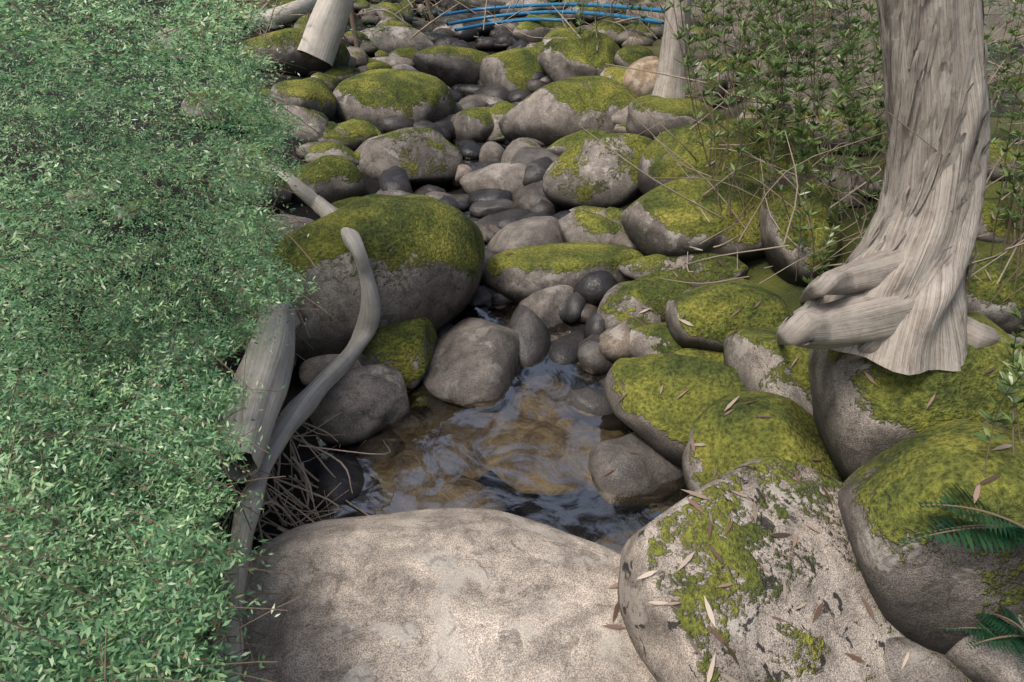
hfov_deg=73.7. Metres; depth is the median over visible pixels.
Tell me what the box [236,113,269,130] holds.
stone
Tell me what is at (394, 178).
stone
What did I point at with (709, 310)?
boulder
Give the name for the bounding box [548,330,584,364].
stone
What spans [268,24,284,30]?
stone
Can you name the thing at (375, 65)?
stone
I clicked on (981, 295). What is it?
boulder
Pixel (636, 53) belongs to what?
boulder
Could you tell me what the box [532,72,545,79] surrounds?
stone
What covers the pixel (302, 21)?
stone
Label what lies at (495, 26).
boulder
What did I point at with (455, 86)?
stone
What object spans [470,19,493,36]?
stone
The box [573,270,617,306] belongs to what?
stone
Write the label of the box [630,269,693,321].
boulder
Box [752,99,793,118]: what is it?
stone
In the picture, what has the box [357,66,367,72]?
stone
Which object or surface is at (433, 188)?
stone
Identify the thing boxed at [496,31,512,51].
stone
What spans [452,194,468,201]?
stone
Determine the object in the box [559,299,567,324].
stone
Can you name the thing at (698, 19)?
stone
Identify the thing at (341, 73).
stone
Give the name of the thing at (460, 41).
stone
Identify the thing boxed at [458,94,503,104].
boulder
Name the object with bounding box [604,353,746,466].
boulder
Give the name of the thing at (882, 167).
boulder
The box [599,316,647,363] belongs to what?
stone
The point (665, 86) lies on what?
trunk
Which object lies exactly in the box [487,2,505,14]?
stone
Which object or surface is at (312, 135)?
rock
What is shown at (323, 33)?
trunk
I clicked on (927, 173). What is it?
paperbark peel
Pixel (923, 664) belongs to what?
boulder
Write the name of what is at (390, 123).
stone
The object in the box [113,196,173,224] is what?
stone
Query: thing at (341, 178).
boulder
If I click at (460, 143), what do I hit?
stone
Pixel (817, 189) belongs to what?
boulder
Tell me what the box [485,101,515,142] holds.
boulder
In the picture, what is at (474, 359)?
boulder
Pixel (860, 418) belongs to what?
boulder
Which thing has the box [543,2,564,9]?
stone
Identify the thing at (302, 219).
boulder
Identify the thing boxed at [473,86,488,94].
stone
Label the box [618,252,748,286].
boulder
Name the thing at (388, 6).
boulder
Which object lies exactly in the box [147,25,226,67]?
boulder
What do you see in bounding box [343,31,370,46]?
stone
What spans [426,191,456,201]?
boulder
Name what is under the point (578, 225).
boulder
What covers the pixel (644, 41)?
stone
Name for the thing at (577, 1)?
stone
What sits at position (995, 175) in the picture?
boulder
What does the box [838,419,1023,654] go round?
boulder
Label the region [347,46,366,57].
stone
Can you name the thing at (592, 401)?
boulder
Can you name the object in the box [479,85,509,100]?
stone
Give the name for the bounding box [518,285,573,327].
boulder
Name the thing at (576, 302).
rock
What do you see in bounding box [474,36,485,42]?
stone
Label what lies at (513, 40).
stone
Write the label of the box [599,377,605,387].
stone
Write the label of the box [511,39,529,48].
stone
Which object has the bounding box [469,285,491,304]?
boulder
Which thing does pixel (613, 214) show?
stone
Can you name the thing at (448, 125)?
stone
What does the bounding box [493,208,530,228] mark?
stone
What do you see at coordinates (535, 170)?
stone
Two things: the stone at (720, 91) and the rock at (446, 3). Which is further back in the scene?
the rock at (446, 3)
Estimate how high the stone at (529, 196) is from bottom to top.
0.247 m
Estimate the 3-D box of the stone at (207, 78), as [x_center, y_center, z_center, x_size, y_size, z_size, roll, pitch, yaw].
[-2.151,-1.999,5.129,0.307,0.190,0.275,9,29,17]
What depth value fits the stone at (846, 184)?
3.29 m
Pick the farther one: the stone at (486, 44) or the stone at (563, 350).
the stone at (486, 44)
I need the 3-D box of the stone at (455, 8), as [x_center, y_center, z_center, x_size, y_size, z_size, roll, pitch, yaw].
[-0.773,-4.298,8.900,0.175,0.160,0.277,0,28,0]
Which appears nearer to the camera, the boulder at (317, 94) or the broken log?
the broken log
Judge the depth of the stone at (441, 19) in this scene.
8.17 m
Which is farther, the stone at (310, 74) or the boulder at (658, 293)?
the stone at (310, 74)
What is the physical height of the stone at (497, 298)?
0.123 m
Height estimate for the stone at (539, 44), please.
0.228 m
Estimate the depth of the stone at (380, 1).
8.18 m
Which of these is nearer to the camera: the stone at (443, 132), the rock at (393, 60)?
the stone at (443, 132)
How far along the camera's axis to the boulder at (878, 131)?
3.83 m
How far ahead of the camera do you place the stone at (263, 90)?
4.82 m
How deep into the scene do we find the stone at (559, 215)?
3.77 m
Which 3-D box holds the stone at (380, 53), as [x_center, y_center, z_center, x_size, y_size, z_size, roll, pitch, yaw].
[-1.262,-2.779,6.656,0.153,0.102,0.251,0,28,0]
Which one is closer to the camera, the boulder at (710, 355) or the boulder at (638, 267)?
the boulder at (710, 355)
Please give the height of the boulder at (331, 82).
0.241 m
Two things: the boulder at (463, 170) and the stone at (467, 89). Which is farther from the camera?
the stone at (467, 89)
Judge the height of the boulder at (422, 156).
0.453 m
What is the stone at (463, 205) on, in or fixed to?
on the creek water
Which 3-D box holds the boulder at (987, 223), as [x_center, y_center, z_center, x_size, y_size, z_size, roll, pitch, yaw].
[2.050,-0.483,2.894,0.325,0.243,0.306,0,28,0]
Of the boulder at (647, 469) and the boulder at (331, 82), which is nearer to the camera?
the boulder at (647, 469)
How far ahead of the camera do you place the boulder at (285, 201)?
3.58 m
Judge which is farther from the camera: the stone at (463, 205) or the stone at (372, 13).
the stone at (372, 13)
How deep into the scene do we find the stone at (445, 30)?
7.57 m
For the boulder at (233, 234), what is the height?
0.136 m
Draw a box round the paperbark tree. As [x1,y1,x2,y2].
[776,0,1023,374]
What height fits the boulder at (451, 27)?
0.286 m
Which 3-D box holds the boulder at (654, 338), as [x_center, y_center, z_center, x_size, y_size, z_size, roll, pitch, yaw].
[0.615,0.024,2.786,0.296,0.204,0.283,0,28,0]
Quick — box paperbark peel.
[842,0,992,324]
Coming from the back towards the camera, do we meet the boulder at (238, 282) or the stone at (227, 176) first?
the stone at (227, 176)
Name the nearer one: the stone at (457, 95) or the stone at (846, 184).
the stone at (846, 184)
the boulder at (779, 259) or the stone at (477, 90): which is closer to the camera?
the boulder at (779, 259)
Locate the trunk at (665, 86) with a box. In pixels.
[652,0,691,98]
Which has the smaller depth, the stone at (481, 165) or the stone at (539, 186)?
the stone at (539, 186)
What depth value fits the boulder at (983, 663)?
1.48 m
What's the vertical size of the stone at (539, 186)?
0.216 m
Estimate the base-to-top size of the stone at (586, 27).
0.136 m
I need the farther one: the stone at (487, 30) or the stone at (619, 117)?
the stone at (487, 30)
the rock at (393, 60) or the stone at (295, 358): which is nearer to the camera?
the stone at (295, 358)
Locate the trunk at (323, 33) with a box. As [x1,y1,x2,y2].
[234,0,353,65]
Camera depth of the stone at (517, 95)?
5.84 m
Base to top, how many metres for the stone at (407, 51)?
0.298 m
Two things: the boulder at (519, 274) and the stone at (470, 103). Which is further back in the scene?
the stone at (470, 103)
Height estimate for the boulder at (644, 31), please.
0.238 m
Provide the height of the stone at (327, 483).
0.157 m
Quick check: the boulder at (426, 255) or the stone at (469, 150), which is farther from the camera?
the stone at (469, 150)
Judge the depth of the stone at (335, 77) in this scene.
5.46 m
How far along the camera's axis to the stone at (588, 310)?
3.11 m
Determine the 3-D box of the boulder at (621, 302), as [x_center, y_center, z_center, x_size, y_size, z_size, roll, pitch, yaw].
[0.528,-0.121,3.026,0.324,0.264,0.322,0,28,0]
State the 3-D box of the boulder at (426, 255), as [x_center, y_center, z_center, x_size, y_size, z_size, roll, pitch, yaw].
[-0.686,-0.285,3.093,1.122,0.784,0.991,0,28,0]
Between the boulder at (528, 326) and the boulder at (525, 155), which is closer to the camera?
the boulder at (528, 326)
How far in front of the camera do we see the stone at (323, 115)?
4.65 m
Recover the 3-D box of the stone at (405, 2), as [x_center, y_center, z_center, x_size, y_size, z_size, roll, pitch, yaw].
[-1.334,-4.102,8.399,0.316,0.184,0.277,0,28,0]
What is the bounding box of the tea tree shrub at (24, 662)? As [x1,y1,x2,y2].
[0,0,348,681]
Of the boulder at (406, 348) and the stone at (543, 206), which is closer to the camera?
the boulder at (406, 348)
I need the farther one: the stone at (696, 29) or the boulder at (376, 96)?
the stone at (696, 29)
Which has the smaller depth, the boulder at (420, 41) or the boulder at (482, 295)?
the boulder at (482, 295)
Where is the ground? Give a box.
[0,0,1023,680]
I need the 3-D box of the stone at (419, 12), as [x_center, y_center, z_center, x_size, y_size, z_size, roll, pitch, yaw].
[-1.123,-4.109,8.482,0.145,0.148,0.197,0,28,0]
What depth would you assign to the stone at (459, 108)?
5.47 m
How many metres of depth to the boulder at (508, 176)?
4.25 m
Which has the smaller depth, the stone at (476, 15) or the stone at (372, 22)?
the stone at (372, 22)
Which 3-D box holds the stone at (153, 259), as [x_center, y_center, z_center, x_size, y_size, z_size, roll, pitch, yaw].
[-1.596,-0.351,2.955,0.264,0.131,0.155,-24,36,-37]
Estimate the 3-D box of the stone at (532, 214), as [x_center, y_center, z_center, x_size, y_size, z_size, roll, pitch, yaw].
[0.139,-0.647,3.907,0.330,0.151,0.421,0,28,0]
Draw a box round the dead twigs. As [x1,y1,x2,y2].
[250,0,1023,284]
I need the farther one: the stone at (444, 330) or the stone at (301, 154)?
the stone at (301, 154)
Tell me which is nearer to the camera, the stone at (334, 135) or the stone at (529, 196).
the stone at (529, 196)
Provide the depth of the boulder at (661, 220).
3.07 m
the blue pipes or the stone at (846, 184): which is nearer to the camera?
the stone at (846, 184)
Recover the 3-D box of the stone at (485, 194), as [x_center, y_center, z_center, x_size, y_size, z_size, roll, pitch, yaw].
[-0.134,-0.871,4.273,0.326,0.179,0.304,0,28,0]
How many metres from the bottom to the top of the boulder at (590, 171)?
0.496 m
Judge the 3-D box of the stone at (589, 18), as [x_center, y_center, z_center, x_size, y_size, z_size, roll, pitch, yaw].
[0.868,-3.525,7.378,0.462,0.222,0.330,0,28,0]
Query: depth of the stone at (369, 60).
6.27 m
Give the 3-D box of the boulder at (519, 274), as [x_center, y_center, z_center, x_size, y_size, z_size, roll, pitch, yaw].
[0.285,-0.310,3.402,0.912,0.360,0.466,0,28,0]
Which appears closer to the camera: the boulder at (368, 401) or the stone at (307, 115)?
the boulder at (368, 401)
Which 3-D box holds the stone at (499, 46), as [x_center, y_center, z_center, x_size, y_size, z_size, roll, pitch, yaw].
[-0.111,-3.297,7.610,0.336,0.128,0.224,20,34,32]
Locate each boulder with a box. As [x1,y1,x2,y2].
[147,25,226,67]
[180,89,242,132]
[210,508,656,681]
[216,218,254,246]
[222,171,291,212]
[227,143,269,172]
[228,193,484,370]
[230,267,245,296]
[232,27,349,76]
[235,0,311,18]
[258,214,313,248]
[266,77,336,120]
[283,155,367,204]
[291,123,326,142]
[299,354,361,386]
[306,142,359,165]
[310,364,409,444]
[311,72,338,91]
[333,69,456,126]
[355,127,462,187]
[358,317,437,388]
[360,26,434,52]
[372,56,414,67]
[373,2,411,23]
[376,189,411,195]
[392,64,417,70]
[412,45,488,86]
[422,317,519,401]
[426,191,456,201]
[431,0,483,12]
[433,24,478,36]
[450,163,472,186]
[451,107,493,142]
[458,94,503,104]
[459,162,526,193]
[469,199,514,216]
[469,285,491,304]
[474,221,500,241]
[478,255,491,285]
[479,47,543,91]
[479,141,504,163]
[480,242,645,303]
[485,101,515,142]
[487,18,501,28]
[487,216,562,253]
[498,76,637,145]
[499,0,550,16]
[501,138,541,162]
[502,22,521,30]
[508,304,550,366]
[510,147,558,164]
[512,14,575,42]
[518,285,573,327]
[537,28,619,81]
[542,28,567,44]
[542,133,652,209]
[547,129,612,155]
[558,209,621,242]
[564,387,613,415]
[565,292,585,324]
[570,205,605,212]
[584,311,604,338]
[588,0,628,13]
[588,432,683,496]
[591,22,623,47]
[597,281,660,329]
[600,66,626,83]
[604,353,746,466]
[614,45,654,66]
[617,456,904,681]
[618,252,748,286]
[621,175,777,261]
[622,56,658,96]
[623,23,655,39]
[626,0,697,25]
[626,94,730,139]
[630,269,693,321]
[630,322,683,357]
[637,118,821,194]
[665,278,787,352]
[672,348,723,363]
[682,391,842,490]
[690,57,753,89]
[723,327,812,415]
[732,29,812,59]
[759,188,842,286]
[776,178,843,219]
[800,108,881,156]
[808,311,1023,481]
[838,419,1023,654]
[870,160,885,178]
[885,637,971,681]
[945,613,1023,681]
[967,255,1023,334]
[976,197,1023,243]
[987,140,1023,180]
[989,73,1023,104]
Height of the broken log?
0.186 m
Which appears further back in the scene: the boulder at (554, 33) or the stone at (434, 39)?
the stone at (434, 39)
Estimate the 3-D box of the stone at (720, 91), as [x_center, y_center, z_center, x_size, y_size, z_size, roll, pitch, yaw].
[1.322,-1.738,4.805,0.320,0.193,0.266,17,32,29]
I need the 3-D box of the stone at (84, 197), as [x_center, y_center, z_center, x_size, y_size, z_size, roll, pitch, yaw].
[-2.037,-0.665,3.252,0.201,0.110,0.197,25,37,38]
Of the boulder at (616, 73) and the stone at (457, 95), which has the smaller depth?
the boulder at (616, 73)
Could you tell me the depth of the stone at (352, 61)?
5.83 m
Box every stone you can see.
[20,394,83,441]
[63,189,107,215]
[107,511,192,579]
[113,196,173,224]
[114,245,176,270]
[201,62,246,81]
[218,167,238,183]
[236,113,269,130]
[236,333,249,354]
[251,86,270,100]
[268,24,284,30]
[269,105,289,114]
[280,105,326,129]
[292,355,296,371]
[294,13,310,27]
[296,141,323,159]
[304,71,322,77]
[310,109,328,120]
[315,454,363,505]
[318,129,361,150]
[323,121,337,134]
[324,66,359,82]
[325,73,338,82]
[331,197,359,208]
[334,117,380,151]
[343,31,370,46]
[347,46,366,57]
[348,56,355,67]
[350,52,366,67]
[353,0,369,12]
[353,150,362,174]
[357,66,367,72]
[358,9,377,17]
[360,41,378,55]
[361,14,380,26]
[366,62,391,70]
[367,58,376,63]
[369,0,397,3]
[375,50,387,56]
[378,166,412,193]
[379,115,413,133]
[380,8,405,21]
[382,20,413,27]
[388,46,418,59]
[400,0,416,11]
[412,0,436,5]
[413,119,450,141]
[413,189,432,194]
[416,4,425,16]
[416,184,445,192]
[421,7,442,20]
[424,32,450,42]
[433,28,455,37]
[433,119,454,137]
[434,37,458,45]
[435,17,448,23]
[437,323,453,338]
[440,195,461,211]
[443,114,455,138]
[445,16,468,23]
[446,5,458,10]
[450,89,462,102]
[451,13,473,19]
[452,40,468,45]
[452,84,463,89]
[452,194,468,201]
[455,23,476,41]
[455,43,469,47]
[456,84,484,95]
[456,102,463,112]
[457,139,477,146]
[457,201,470,210]
[459,142,481,158]
[460,98,488,108]
[467,188,512,204]
[470,14,489,17]
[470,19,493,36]
[472,6,488,14]
[472,161,500,170]
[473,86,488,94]
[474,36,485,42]
[474,37,495,51]
[477,215,495,242]
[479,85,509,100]
[485,251,496,255]
[486,215,501,226]
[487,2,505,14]
[489,29,497,36]
[489,289,512,303]
[492,27,501,38]
[493,40,506,50]
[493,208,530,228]
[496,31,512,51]
[501,139,509,145]
[508,89,531,102]
[510,37,516,45]
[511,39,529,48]
[512,182,558,212]
[521,211,552,218]
[523,157,552,185]
[526,42,544,47]
[526,78,537,86]
[526,80,547,92]
[526,137,544,146]
[529,199,555,214]
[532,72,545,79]
[536,181,563,211]
[540,75,551,83]
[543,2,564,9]
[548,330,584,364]
[553,210,571,219]
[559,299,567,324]
[562,0,580,8]
[564,6,578,25]
[571,7,612,24]
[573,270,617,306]
[577,25,592,29]
[577,334,612,373]
[578,303,597,323]
[597,207,623,224]
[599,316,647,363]
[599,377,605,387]
[608,227,643,253]
[611,105,627,125]
[613,122,627,132]
[614,29,645,46]
[619,14,643,25]
[621,36,653,47]
[647,24,663,38]
[685,79,724,101]
[687,94,720,107]
[689,26,712,39]
[695,14,719,26]
[740,105,758,117]
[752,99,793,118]
[823,160,882,200]
[839,190,864,207]
[972,253,987,256]
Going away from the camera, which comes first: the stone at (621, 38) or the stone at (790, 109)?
the stone at (790, 109)
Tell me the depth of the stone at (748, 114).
4.26 m
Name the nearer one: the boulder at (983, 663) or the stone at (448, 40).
the boulder at (983, 663)
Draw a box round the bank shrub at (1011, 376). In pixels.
[420,0,1023,476]
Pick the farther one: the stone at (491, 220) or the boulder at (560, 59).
the boulder at (560, 59)
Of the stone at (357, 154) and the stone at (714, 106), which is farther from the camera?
the stone at (714, 106)
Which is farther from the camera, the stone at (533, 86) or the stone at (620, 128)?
the stone at (533, 86)
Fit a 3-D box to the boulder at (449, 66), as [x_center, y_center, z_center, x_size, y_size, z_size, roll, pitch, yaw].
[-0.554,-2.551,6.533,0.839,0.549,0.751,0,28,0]
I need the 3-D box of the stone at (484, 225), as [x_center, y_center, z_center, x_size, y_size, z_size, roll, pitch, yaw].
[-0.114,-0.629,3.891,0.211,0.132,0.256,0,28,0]
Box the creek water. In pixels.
[302,87,689,551]
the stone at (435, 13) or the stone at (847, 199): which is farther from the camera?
the stone at (435, 13)
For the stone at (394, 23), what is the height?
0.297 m
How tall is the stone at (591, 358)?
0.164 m
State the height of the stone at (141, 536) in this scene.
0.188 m
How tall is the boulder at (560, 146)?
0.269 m
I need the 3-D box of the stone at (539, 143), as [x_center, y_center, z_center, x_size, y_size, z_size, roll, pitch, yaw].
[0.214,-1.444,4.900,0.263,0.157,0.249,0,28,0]
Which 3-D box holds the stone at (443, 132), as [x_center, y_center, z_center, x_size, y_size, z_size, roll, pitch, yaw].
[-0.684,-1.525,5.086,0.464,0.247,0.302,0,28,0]
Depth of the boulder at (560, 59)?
5.65 m
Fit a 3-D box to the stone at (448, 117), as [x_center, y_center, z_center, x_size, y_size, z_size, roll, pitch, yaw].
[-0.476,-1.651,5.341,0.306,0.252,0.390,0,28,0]
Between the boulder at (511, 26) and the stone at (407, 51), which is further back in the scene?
the boulder at (511, 26)
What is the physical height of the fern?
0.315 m
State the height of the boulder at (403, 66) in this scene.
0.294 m
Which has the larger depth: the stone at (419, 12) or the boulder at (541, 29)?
the stone at (419, 12)
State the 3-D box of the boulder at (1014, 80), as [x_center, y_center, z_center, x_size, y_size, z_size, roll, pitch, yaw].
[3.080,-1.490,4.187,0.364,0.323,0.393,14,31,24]
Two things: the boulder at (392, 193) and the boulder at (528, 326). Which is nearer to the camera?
the boulder at (528, 326)
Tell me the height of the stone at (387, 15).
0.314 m
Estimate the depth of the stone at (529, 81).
5.93 m
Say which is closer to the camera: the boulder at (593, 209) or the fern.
the fern
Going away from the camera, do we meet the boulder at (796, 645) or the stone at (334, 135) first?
the boulder at (796, 645)
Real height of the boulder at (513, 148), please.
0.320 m
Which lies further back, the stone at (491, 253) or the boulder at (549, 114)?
the boulder at (549, 114)
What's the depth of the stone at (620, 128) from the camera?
4.50 m
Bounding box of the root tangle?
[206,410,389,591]
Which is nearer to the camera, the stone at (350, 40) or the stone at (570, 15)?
the stone at (350, 40)
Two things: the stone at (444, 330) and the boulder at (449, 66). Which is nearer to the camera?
the stone at (444, 330)
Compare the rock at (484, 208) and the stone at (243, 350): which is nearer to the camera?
the stone at (243, 350)
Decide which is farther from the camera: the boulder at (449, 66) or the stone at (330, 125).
the boulder at (449, 66)
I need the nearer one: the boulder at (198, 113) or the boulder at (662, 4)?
the boulder at (198, 113)
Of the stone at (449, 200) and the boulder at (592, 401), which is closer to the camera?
the boulder at (592, 401)
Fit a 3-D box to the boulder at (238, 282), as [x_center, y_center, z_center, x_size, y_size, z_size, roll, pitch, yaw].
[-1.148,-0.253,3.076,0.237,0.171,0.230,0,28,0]
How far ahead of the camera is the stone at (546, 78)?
5.96 m
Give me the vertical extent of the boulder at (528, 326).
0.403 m
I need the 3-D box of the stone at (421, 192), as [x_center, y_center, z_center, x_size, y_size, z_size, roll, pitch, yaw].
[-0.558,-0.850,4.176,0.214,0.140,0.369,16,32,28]
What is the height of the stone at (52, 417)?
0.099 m
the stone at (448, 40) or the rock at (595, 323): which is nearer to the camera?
the rock at (595, 323)
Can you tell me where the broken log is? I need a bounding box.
[218,296,300,480]
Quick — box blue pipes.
[437,2,664,31]
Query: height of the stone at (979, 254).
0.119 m
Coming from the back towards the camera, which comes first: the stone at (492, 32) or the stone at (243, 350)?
the stone at (492, 32)
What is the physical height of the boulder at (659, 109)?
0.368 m
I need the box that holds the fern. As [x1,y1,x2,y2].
[901,483,1023,664]
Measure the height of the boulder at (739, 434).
0.405 m
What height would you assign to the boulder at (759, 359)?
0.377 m
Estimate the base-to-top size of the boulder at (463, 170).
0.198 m
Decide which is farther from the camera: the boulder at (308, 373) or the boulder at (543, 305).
the boulder at (543, 305)
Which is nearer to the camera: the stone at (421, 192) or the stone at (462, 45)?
the stone at (421, 192)
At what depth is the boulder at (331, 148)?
4.20 m
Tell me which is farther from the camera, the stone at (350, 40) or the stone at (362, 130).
the stone at (350, 40)
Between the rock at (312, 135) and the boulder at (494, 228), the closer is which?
the boulder at (494, 228)
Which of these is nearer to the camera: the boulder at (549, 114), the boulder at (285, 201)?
the boulder at (285, 201)
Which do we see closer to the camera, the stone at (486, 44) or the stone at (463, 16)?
the stone at (486, 44)
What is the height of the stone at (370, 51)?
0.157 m
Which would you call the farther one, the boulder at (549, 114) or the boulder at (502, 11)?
the boulder at (502, 11)
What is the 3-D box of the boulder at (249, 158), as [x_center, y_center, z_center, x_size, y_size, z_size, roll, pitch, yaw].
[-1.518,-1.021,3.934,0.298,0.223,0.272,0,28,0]
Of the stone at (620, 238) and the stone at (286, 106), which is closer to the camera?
the stone at (620, 238)
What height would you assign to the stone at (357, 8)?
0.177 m
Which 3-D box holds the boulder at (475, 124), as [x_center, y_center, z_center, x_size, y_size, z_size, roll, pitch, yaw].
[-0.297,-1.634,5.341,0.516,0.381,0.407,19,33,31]
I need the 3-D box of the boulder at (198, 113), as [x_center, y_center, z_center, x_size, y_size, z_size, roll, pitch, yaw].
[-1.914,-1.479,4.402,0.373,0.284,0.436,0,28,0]
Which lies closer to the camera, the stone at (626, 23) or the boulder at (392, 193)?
the boulder at (392, 193)
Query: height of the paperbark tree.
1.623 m
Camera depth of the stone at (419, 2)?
8.81 m
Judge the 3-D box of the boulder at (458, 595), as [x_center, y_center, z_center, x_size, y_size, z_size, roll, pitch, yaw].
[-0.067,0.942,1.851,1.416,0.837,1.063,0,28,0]

